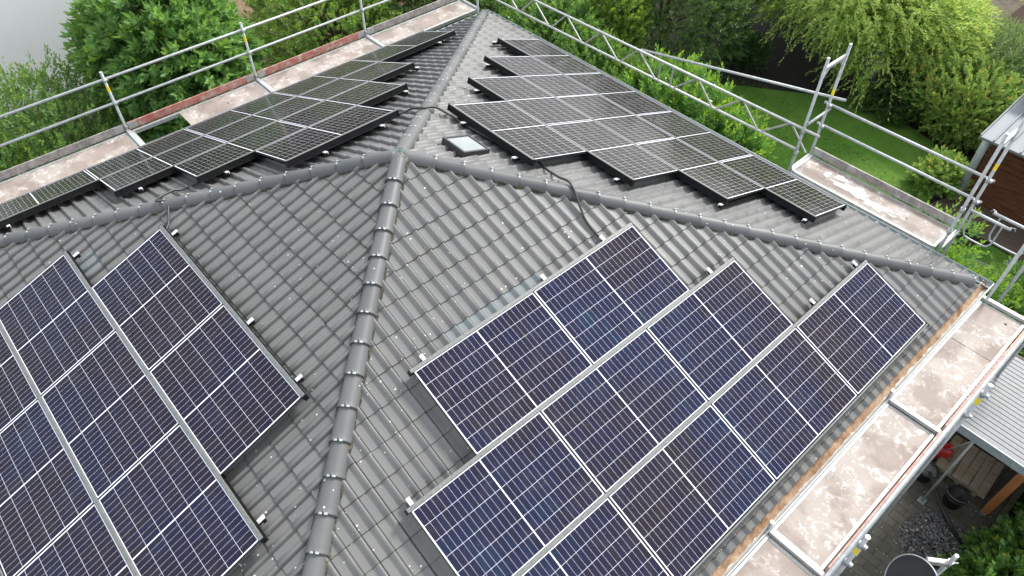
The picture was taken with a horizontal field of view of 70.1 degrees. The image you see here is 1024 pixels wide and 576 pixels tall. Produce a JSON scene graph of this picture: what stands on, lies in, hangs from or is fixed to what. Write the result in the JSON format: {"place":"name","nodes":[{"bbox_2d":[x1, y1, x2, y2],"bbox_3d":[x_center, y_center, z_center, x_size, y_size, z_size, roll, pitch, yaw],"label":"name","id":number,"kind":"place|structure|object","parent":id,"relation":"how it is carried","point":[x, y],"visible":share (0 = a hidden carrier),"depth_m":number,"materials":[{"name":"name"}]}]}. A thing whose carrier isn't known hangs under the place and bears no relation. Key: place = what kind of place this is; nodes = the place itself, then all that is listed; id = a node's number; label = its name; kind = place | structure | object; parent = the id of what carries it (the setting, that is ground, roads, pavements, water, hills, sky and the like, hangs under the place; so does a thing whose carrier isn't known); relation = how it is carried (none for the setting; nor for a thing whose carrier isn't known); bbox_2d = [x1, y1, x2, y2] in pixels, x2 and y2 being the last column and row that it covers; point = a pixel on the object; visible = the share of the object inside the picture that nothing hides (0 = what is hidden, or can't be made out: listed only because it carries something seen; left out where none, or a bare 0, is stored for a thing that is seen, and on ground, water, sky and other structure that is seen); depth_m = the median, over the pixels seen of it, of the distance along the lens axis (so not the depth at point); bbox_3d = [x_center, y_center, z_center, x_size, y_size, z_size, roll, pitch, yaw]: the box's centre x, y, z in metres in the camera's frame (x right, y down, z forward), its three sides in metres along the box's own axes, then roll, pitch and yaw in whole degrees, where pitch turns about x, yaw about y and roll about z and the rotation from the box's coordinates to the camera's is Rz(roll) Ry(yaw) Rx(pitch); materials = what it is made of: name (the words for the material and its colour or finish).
{"place":"outdoors","nodes":[
{"label":"outdoors","id":0,"kind":"place"},
{"bbox_2d":[0,0,111,111],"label":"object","id":1,"kind":"structure","parent":0,"point":[32,27],"depth_m":19.59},
{"bbox_2d":[161,0,421,71],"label":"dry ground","id":2,"kind":"structure","parent":0,"point":[240,4],"depth_m":24.01,"materials":[{"name":"plant"}]},
{"bbox_2d":[240,0,404,72],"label":"round leaf shrub","id":3,"kind":"object","parent":2,"relation":"on","point":[289,46],"visible":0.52,"depth_m":18.76,"materials":[{"name":"green plant"}]},
{"bbox_2d":[0,0,1023,533],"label":"ground","id":4,"kind":"structure","parent":0,"point":[794,66],"depth_m":21.63,"materials":[{"name":"plant"}]},
{"bbox_2d":[0,43,146,180],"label":"wild shrub","id":5,"kind":"object","parent":4,"relation":"on","point":[27,79],"visible":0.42,"depth_m":15.53,"materials":[{"name":"green plant"}]},
{"bbox_2d":[99,71,127,129],"bbox_3d":[-7.259,-2.232,14.559,0.150,4.628,0.150,-33,55,-27],"label":"scaffold post","id":6,"kind":"object","parent":4,"relation":"on","point":[114,102],"visible":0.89,"depth_m":13.28,"materials":[{"name":"metal"}]},
{"bbox_2d":[126,129,143,146],"bbox_3d":[-7.015,-2.780,13.571,0.070,0.060,0.670,-33,55,-27],"label":"scaffold ledger","id":7,"kind":"object","parent":6,"relation":"attached to","point":[139,143],"visible":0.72,"depth_m":13.54,"materials":[{"name":"metal"}]},
{"bbox_2d":[0,133,138,203],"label":"scaffold deck","id":8,"kind":"structure","parent":7,"relation":"attached to","point":[36,178],"depth_m":13.02,"materials":[{"name":"brown wood"}]},
{"bbox_2d":[131,81,269,143],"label":"scaffold deck","id":9,"kind":"structure","parent":6,"relation":"attached to","point":[206,109],"depth_m":14.32,"materials":[{"name":"brown wood"}]},
{"bbox_2d":[53,0,280,142],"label":"broadleaf tree","id":10,"kind":"object","parent":4,"relation":"on","point":[132,33],"visible":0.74,"depth_m":15.59,"materials":[{"name":"green plant"}]},
{"bbox_2d":[239,22,257,79],"bbox_3d":[-5.249,-3.552,15.787,0.150,4.628,0.150,-33,55,-27],"label":"scaffold post","id":11,"kind":"object","parent":4,"relation":"on","point":[243,30],"visible":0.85,"depth_m":14.50,"materials":[{"name":"metal"}]},
{"bbox_2d":[256,78,273,92],"bbox_3d":[-5.005,-4.100,14.799,0.070,0.060,0.670,-33,55,-27],"label":"scaffold ledger","id":12,"kind":"object","parent":11,"relation":"attached to","point":[264,85],"visible":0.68,"depth_m":14.78,"materials":[{"name":"metal"}]},
{"bbox_2d":[261,37,380,90],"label":"scaffold deck","id":13,"kind":"structure","parent":12,"relation":"attached to","point":[312,67],"depth_m":15.40,"materials":[{"name":"brown wood"}]},
{"bbox_2d":[359,0,367,36],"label":"scaffold post","id":14,"kind":"object","parent":4,"relation":"on","point":[363,19],"visible":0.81,"depth_m":15.87,"materials":[{"name":"metal"}]},
{"bbox_2d":[370,0,476,45],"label":"scaffold deck","id":15,"kind":"structure","parent":14,"relation":"attached to","point":[435,19],"depth_m":16.64,"materials":[{"name":"brown wood"}]},
{"bbox_2d":[0,10,994,575],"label":"house","id":16,"kind":"structure","parent":4,"relation":"on","point":[356,278],"depth_m":9.19,"materials":[{"name":"tile"}]},
{"bbox_2d":[72,251,80,259],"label":"support rail","id":17,"kind":"object","parent":16,"relation":"attached to","point":[76,255],"visible":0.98,"depth_m":9.86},
{"bbox_2d":[0,323,138,575],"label":"mounting rail","id":18,"kind":"object","parent":17,"relation":"on","point":[82,476],"visible":0.33,"depth_m":8.12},
{"bbox_2d":[0,254,114,395],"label":"solar panel","id":19,"kind":"object","parent":18,"relation":"on","point":[56,323],"visible":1,"depth_m":9.21,"materials":[{"name":"blue glass"}]},
{"bbox_2d":[41,330,178,498],"bbox_3d":[-4.625,1.393,8.352,1.123,0.035,1.771,-45,59,-10],"label":"solar panel","id":20,"kind":"object","parent":18,"relation":"on","point":[114,418],"visible":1,"depth_m":8.30,"materials":[{"name":"blue glass"}]},
{"bbox_2d":[98,424,259,575],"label":"solar panel","id":21,"kind":"object","parent":18,"relation":"on","point":[168,506],"visible":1,"depth_m":7.46,"materials":[{"name":"blue glass"}]},
{"bbox_2d":[62,250,268,542],"bbox_3d":[-4.218,0.996,8.483,0.087,0.116,5.390,-33,55,-27],"label":"mounting rail","id":22,"kind":"object","parent":16,"relation":"on","point":[250,520],"visible":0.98,"depth_m":7.96,"materials":[{"name":"metal"}]},
{"bbox_2d":[91,229,222,370],"bbox_3d":[-4.405,0.099,9.007,1.123,0.036,1.771,-45,59,-10],"label":"solar panel","id":23,"kind":"object","parent":22,"relation":"on","point":[157,297],"visible":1,"depth_m":8.96,"materials":[{"name":"blue glass"}]},
{"bbox_2d":[149,305,301,475],"bbox_3d":[-3.215,1.071,8.106,1.123,0.035,1.771,-45,59,-10],"label":"solar panel","id":24,"kind":"object","parent":22,"relation":"on","point":[232,395],"visible":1,"depth_m":8.05,"materials":[{"name":"blue glass"}]},
{"bbox_2d":[1,30,423,203],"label":"mounting rail","id":25,"kind":"object","parent":16,"relation":"on","point":[205,119],"visible":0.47,"depth_m":13.29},
{"bbox_2d":[0,170,96,219],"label":"solar panel","id":26,"kind":"object","parent":25,"relation":"on","point":[42,194],"visible":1,"depth_m":11.56,"materials":[{"name":"black glass"}]},
{"bbox_2d":[85,129,201,178],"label":"solar panel","id":27,"kind":"object","parent":25,"relation":"on","point":[120,162],"visible":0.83,"depth_m":12.30,"materials":[{"name":"black glass"}]},
{"bbox_2d":[376,124,384,129],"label":"support rail","id":28,"kind":"object","parent":25,"relation":"on","point":[381,126],"visible":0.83,"depth_m":10.33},
{"bbox_2d":[0,30,455,228],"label":"mounting rail","id":29,"kind":"object","parent":28,"relation":"on","point":[44,205],"visible":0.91,"depth_m":11.44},
{"bbox_2d":[99,135,224,190],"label":"solar panel","id":30,"kind":"object","parent":29,"relation":"on","point":[145,168],"visible":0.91,"depth_m":11.42,"materials":[{"name":"black glass"}]},
{"bbox_2d":[205,96,322,141],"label":"solar panel","id":31,"kind":"object","parent":29,"relation":"on","point":[258,120],"visible":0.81,"depth_m":12.24,"materials":[{"name":"black glass"}]},
{"bbox_2d":[300,62,408,99],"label":"solar panel","id":32,"kind":"object","parent":29,"relation":"on","point":[347,82],"visible":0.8,"depth_m":13.06,"materials":[{"name":"black glass"}]},
{"bbox_2d":[158,224,309,400],"bbox_3d":[-3.403,0.189,8.688,0.087,0.116,3.608,-33,55,-27],"label":"mounting rail","id":33,"kind":"object","parent":16,"relation":"on","point":[248,330],"visible":1,"depth_m":8.51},
{"bbox_2d":[195,83,407,183],"bbox_3d":[-3.048,-2.383,10.975,3.608,0.116,0.089,-33,55,-27],"label":"mounting rail","id":34,"kind":"object","parent":16,"relation":"on","point":[238,161],"visible":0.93,"depth_m":10.54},
{"bbox_2d":[255,105,392,161],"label":"solar panel","id":35,"kind":"object","parent":34,"relation":"on","point":[297,143],"visible":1,"depth_m":10.49,"materials":[{"name":"black glass"}]},
{"bbox_2d":[405,497,413,505],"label":"support rail","id":36,"kind":"object","parent":16,"relation":"attached to","point":[409,501],"visible":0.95,"depth_m":7.40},
{"bbox_2d":[514,259,868,575],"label":"mounting rail","id":37,"kind":"object","parent":36,"relation":"on","point":[574,524],"visible":0.98,"depth_m":8.44,"materials":[{"name":"metal"}]},
{"bbox_2d":[411,412,604,575],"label":"solar panel","id":38,"kind":"object","parent":37,"relation":"on","point":[519,499],"visible":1,"depth_m":7.55,"materials":[{"name":"blue glass"}]},
{"bbox_2d":[540,329,707,492],"bbox_3d":[1.320,1.361,8.391,1.771,0.035,1.123,-33,77,-27],"label":"solar panel","id":39,"kind":"object","parent":37,"relation":"on","point":[618,415],"visible":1,"depth_m":8.35,"materials":[{"name":"blue glass"}]},
{"bbox_2d":[646,260,792,400],"bbox_3d":[2.647,0.488,9.199,1.771,0.036,1.123,-33,77,-27],"label":"solar panel","id":40,"kind":"object","parent":37,"relation":"on","point":[718,332],"visible":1,"depth_m":9.16,"materials":[{"name":"blue glass"}]},
{"bbox_2d":[460,121,469,126],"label":"support rail","id":41,"kind":"object","parent":16,"relation":"on","point":[463,123],"visible":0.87,"depth_m":10.52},
{"bbox_2d":[497,38,817,222],"bbox_3d":[2.123,-2.972,12.682,0.087,0.116,7.172,-33,55,-27],"label":"mounting rail","id":42,"kind":"object","parent":41,"relation":"on","point":[789,205],"visible":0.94,"depth_m":11.49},
{"bbox_2d":[490,56,595,96],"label":"solar panel","id":43,"kind":"object","parent":42,"relation":"on","point":[544,77],"visible":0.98,"depth_m":13.15,"materials":[{"name":"black glass"}]},
{"bbox_2d":[558,94,673,143],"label":"solar panel","id":44,"kind":"object","parent":42,"relation":"on","point":[620,120],"visible":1,"depth_m":12.24,"materials":[{"name":"black glass"}]},
{"bbox_2d":[638,138,763,199],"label":"solar panel","id":45,"kind":"object","parent":42,"relation":"on","point":[727,182],"visible":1,"depth_m":11.33,"materials":[{"name":"black glass"}]},
{"bbox_2d":[467,77,635,186],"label":"mounting rail","id":46,"kind":"object","parent":16,"relation":"on","point":[592,157],"visible":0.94,"depth_m":10.63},
{"bbox_2d":[453,101,586,160],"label":"solar panel","id":47,"kind":"object","parent":46,"relation":"on","point":[532,137],"visible":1,"depth_m":10.64,"materials":[{"name":"black glass"}]},
{"bbox_2d":[404,257,735,515],"bbox_3d":[0.945,0.935,8.526,5.390,0.116,0.089,-33,55,-27],"label":"mounting rail","id":48,"kind":"object","parent":16,"relation":"on","point":[407,512],"visible":0.91,"depth_m":8.21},
{"bbox_2d":[413,292,592,454],"bbox_3d":[-0.065,0.911,8.217,1.771,0.035,1.123,-33,77,-27],"label":"solar panel","id":49,"kind":"object","parent":48,"relation":"on","point":[487,384],"visible":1,"depth_m":8.17,"materials":[{"name":"blue glass"}]},
{"bbox_2d":[533,225,689,364],"bbox_3d":[1.261,0.041,9.028,1.771,0.037,1.123,-33,77,-27],"label":"solar panel","id":50,"kind":"object","parent":48,"relation":"on","point":[602,301],"visible":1,"depth_m":8.99,"materials":[{"name":"blue glass"}]},
{"bbox_2d":[538,38,847,210],"bbox_3d":[2.938,-3.234,13.473,0.087,0.116,7.172,-33,55,-27],"label":"mounting rail","id":51,"kind":"object","parent":16,"relation":"on","point":[843,208],"visible":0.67,"depth_m":13.11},
{"bbox_2d":[503,39,600,73],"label":"solar panel","id":52,"kind":"object","parent":51,"relation":"on","point":[553,57],"visible":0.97,"depth_m":14.39,"materials":[{"name":"black glass"}]},
{"bbox_2d":[565,73,670,114],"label":"solar panel","id":53,"kind":"object","parent":51,"relation":"on","point":[624,96],"visible":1,"depth_m":13.49,"materials":[{"name":"black glass"}]},
{"bbox_2d":[638,111,751,161],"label":"solar panel","id":54,"kind":"object","parent":51,"relation":"on","point":[711,144],"visible":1,"depth_m":12.58,"materials":[{"name":"black glass"}]},
{"bbox_2d":[721,155,844,216],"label":"solar panel","id":55,"kind":"object","parent":51,"relation":"on","point":[805,196],"visible":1,"depth_m":11.67,"materials":[{"name":"black glass"}]},
{"bbox_2d":[686,322,928,575],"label":"mounting rail","id":56,"kind":"object","parent":16,"relation":"on","point":[742,518],"visible":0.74,"depth_m":8.64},
{"bbox_2d":[521,498,669,575],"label":"solar panel","id":57,"kind":"object","parent":56,"relation":"on","point":[603,538],"visible":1,"depth_m":7.59,"materials":[{"name":"blue glass"}]},
{"bbox_2d":[608,404,775,575],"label":"solar panel","id":58,"kind":"object","parent":56,"relation":"on","point":[686,498],"visible":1,"depth_m":8.11,"materials":[{"name":"blue glass"}]},
{"bbox_2d":[711,328,856,479],"bbox_3d":[3.370,1.373,8.967,1.771,0.035,1.123,-33,77,-27],"label":"solar panel","id":59,"kind":"object","parent":56,"relation":"on","point":[783,404],"visible":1,"depth_m":8.93,"materials":[{"name":"blue glass"}]},
{"bbox_2d":[796,262,925,394],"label":"solar panel","id":60,"kind":"object","parent":56,"relation":"on","point":[862,326],"visible":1,"depth_m":9.74,"materials":[{"name":"blue glass"}]},
{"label":"rail","id":61,"kind":"object","parent":16,"relation":"on","visible":0},
{"bbox_2d":[0,331,36,431],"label":"solar panel","id":62,"kind":"object","parent":61,"relation":"on","point":[18,397],"visible":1,"depth_m":8.85,"materials":[{"name":"blue glass"}]},
{"bbox_2d":[0,399,93,575],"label":"solar panel","id":63,"kind":"object","parent":61,"relation":"on","point":[46,500],"visible":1,"depth_m":8.04,"materials":[{"name":"blue glass"}]},
{"bbox_2d":[17,504,132,575],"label":"solar panel","id":64,"kind":"object","parent":61,"relation":"on","point":[84,544],"visible":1,"depth_m":7.55,"materials":[{"name":"blue glass"}]},
{"bbox_2d":[503,0,610,61],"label":"bushy tree","id":65,"kind":"object","parent":4,"relation":"on","point":[529,25],"visible":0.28,"depth_m":18.01,"materials":[{"name":"green plant"}]},
{"bbox_2d":[544,0,654,61],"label":"bushy tree","id":66,"kind":"object","parent":4,"relation":"on","point":[627,26],"visible":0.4,"depth_m":18.53,"materials":[{"name":"green plant"}]},
{"bbox_2d":[553,17,663,97],"bbox_3d":[2.189,-4.790,18.014,3.024,3.296,3.514,-33,55,-27],"label":"bushy tree","id":67,"kind":"object","parent":4,"relation":"on","point":[604,63],"visible":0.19,"depth_m":17.30,"materials":[{"name":"green plant"}]},
{"bbox_2d":[603,0,761,76],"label":"conifer bush","id":68,"kind":"object","parent":4,"relation":"on","point":[662,22],"visible":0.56,"depth_m":19.58,"materials":[{"name":"green plant"}]},
{"bbox_2d":[718,25,774,72],"bbox_3d":[6.888,-7.038,21.401,1.527,1.362,1.623,-33,55,-27],"label":"shrub","id":69,"kind":"object","parent":4,"relation":"on","point":[754,49],"visible":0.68,"depth_m":21.20,"materials":[{"name":"green plant"}]},
{"bbox_2d":[788,43,852,171],"bbox_3d":[5.185,-1.852,13.565,0.800,5.576,0.150,-33,55,-27],"label":"scaffold portal","id":70,"kind":"object","parent":4,"relation":"on","point":[828,66],"visible":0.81,"depth_m":12.18,"materials":[{"name":"metal"}]},
{"bbox_2d":[495,0,819,152],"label":"lattice girder","id":71,"kind":"object","parent":70,"relation":"attached to","point":[788,122],"visible":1,"depth_m":14.00,"materials":[{"name":"metal"}]},
{"bbox_2d":[790,155,953,249],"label":"scaffold deck","id":72,"kind":"structure","parent":70,"relation":"on","point":[885,207],"depth_m":12.30,"materials":[{"name":"brown wood"}]},
{"bbox_2d":[813,147,959,226],"bbox_3d":[6.319,-1.755,12.461,0.034,0.150,2.640,-33,55,-27],"label":"toe board","id":73,"kind":"object","parent":72,"relation":"attached to","point":[891,190],"visible":0.94,"depth_m":12.41,"materials":[{"name":"metal"}]},
{"bbox_2d":[743,0,972,86],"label":"willow tree","id":74,"kind":"object","parent":4,"relation":"on","point":[831,16],"visible":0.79,"depth_m":18.84,"materials":[{"name":"green plant"}]},
{"bbox_2d":[805,0,1004,120],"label":"willow tree","id":75,"kind":"object","parent":4,"relation":"on","point":[978,21],"visible":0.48,"depth_m":18.78,"materials":[{"name":"green plant"}]},
{"bbox_2d":[869,56,964,128],"bbox_3d":[10.858,-5.320,19.547,2.444,1.641,2.307,-33,55,-27],"label":"green shrub","id":76,"kind":"object","parent":4,"relation":"on","point":[881,90],"visible":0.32,"depth_m":19.27,"materials":[{"name":"green plant"}]},
{"bbox_2d":[895,34,1023,154],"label":"maple shrub","id":77,"kind":"object","parent":4,"relation":"on","point":[961,113],"visible":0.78,"depth_m":18.36,"materials":[{"name":"green plant"}]},
{"bbox_2d":[934,9,1023,119],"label":"green shrub","id":78,"kind":"object","parent":4,"relation":"on","point":[1018,45],"visible":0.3,"depth_m":18.90,"materials":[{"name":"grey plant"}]},
{"bbox_2d":[936,538,1023,575],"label":"border shrub","id":79,"kind":"object","parent":4,"relation":"on","point":[981,564],"visible":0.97,"depth_m":10.54,"materials":[{"name":"green plant"}]},
{"bbox_2d":[953,508,1023,575],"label":"border shrub","id":80,"kind":"object","parent":4,"relation":"on","point":[1007,532],"visible":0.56,"depth_m":11.13,"materials":[{"name":"green plant"}]},
{"bbox_2d":[954,94,1023,225],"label":"garden shed","id":81,"kind":"structure","parent":4,"relation":"on","point":[1003,194],"depth_m":16.62,"materials":[{"name":"brown metal"}]},
{"bbox_2d":[702,84,933,218],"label":"lawn","id":82,"kind":"structure","parent":0,"point":[896,148],"depth_m":19.39,"materials":[{"name":"green plant"}]},
{"bbox_2d":[614,43,721,125],"bbox_3d":[3.451,-4.215,17.300,3.281,3.346,2.674,-17,49,-15],"label":"laurel bush","id":83,"kind":"object","parent":82,"relation":"on","point":[653,87],"visible":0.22,"depth_m":16.49,"materials":[{"name":"green plant"}]},
{"bbox_2d":[655,60,751,143],"bbox_3d":[4.283,-3.579,16.719,2.453,3.407,2.862,-33,55,-27],"label":"laurel bush","id":84,"kind":"object","parent":82,"relation":"on","point":[698,108],"visible":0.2,"depth_m":15.80,"materials":[{"name":"green plant"}]},
{"bbox_2d":[700,97,777,164],"bbox_3d":[4.826,-2.853,16.238,2.293,3.046,2.506,-33,55,-27],"label":"laurel bush","id":85,"kind":"object","parent":82,"relation":"on","point":[752,140],"visible":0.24,"depth_m":15.45,"materials":[{"name":"green plant"}]},
{"bbox_2d":[903,144,975,200],"bbox_3d":[10.418,-2.783,17.620,1.723,1.255,1.550,-33,55,-27],"label":"shrub","id":86,"kind":"object","parent":82,"relation":"on","point":[937,168],"visible":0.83,"depth_m":17.35,"materials":[{"name":"green plant"}]},
{"bbox_2d":[768,399,1016,575],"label":"yard paving","id":87,"kind":"structure","parent":0,"point":[879,554],"depth_m":12.09,"materials":[{"name":"stone"}]},
{"bbox_2d":[766,520,774,533],"bbox_3d":[2.966,3.879,9.605,0.150,3.568,0.150,-33,55,-27],"label":"scaffold post","id":88,"kind":"object","parent":87,"relation":"on","point":[771,523],"visible":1,"depth_m":8.31,"materials":[{"name":"metal"}]},
{"bbox_2d":[729,534,815,575],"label":"scaffold deck","id":89,"kind":"structure","parent":88,"relation":"attached to","point":[767,555],"depth_m":8.17,"materials":[{"name":"brown wood"}]},
{"bbox_2d":[770,402,934,569],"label":"scaffold deck","id":90,"kind":"structure","parent":88,"relation":"attached to","point":[823,518],"depth_m":8.81,"materials":[{"name":"brown wood"}]},
{"bbox_2d":[886,389,894,399],"bbox_3d":[4.983,2.555,10.838,0.150,3.568,0.150,-33,55,-27],"label":"scaffold post","id":91,"kind":"object","parent":87,"relation":"on","point":[891,392],"visible":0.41,"depth_m":9.56,"materials":[{"name":"metal"}]},
{"bbox_2d":[888,300,1023,428],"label":"scaffold deck","id":92,"kind":"structure","parent":91,"relation":"attached to","point":[937,387],"depth_m":10.06,"materials":[{"name":"brown wood"}]},
{"bbox_2d":[851,383,993,556],"bbox_3d":[5.509,2.669,10.056,0.150,4.558,0.150,-33,55,-27],"label":"scaffold post","id":93,"kind":"object","parent":87,"relation":"on","point":[982,395],"visible":0.89,"depth_m":9.43,"materials":[{"name":"metal"}]},
{"bbox_2d":[824,333,1023,575],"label":"guard rail","id":94,"kind":"object","parent":93,"relation":"attached to","point":[877,514],"visible":1,"depth_m":7.88,"materials":[{"name":"metal"}]},
{"bbox_2d":[898,510,965,570],"bbox_3d":[6.808,4.064,11.773,1.253,0.148,0.957,-33,55,-27],"label":"pebble heap","id":95,"kind":"object","parent":87,"relation":"on","point":[936,540],"visible":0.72,"depth_m":11.80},
{"bbox_2d":[935,435,1004,498],"bbox_3d":[7.903,3.111,12.641,0.903,0.180,0.890,-33,55,-27],"label":"plank stack","id":96,"kind":"object","parent":87,"relation":"on","point":[974,470],"visible":0.88,"depth_m":12.54,"materials":[{"name":"wood"}]},
{"bbox_2d":[944,348,1023,516],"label":"carport","id":97,"kind":"object","parent":87,"relation":"on","point":[993,426],"visible":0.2,"depth_m":10.80,"materials":[{"name":"silver metal"}]},
{"bbox_2d":[929,197,1023,260],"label":"terrace","id":98,"kind":"structure","parent":0,"point":[1012,240],"depth_m":16.89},
{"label":"support rail","id":99,"kind":"object","parent":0,"visible":0},
{"bbox_2d":[483,55,728,204],"bbox_3d":[1.309,-2.709,11.891,0.087,0.116,5.390,-33,55,-27],"label":"mounting rail","id":100,"kind":"object","parent":99,"relation":"on","point":[702,187],"visible":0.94,"depth_m":11.02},
{"bbox_2d":[473,76,591,124],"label":"solar panel","id":101,"kind":"object","parent":100,"relation":"on","point":[535,101],"visible":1,"depth_m":11.89,"materials":[{"name":"black glass"}]},
{"bbox_2d":[549,120,677,180],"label":"solar panel","id":102,"kind":"object","parent":100,"relation":"on","point":[632,160],"visible":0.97,"depth_m":10.98,"materials":[{"name":"black glass"}]},
{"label":"support rail","id":103,"kind":"object","parent":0,"visible":0},
{"bbox_2d":[113,62,414,197],"bbox_3d":[-3.771,-2.680,11.839,5.390,0.116,0.089,-33,55,-27],"label":"mounting rail","id":104,"kind":"object","parent":103,"relation":"on","point":[144,181],"visible":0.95,"depth_m":11.01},
{"bbox_2d":[174,121,304,177],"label":"solar panel","id":105,"kind":"object","parent":104,"relation":"on","point":[229,151],"visible":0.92,"depth_m":10.96,"materials":[{"name":"black glass"}]},
{"bbox_2d":[279,81,401,126],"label":"solar panel","id":106,"kind":"object","parent":104,"relation":"on","point":[320,111],"visible":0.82,"depth_m":11.78,"materials":[{"name":"black glass"}]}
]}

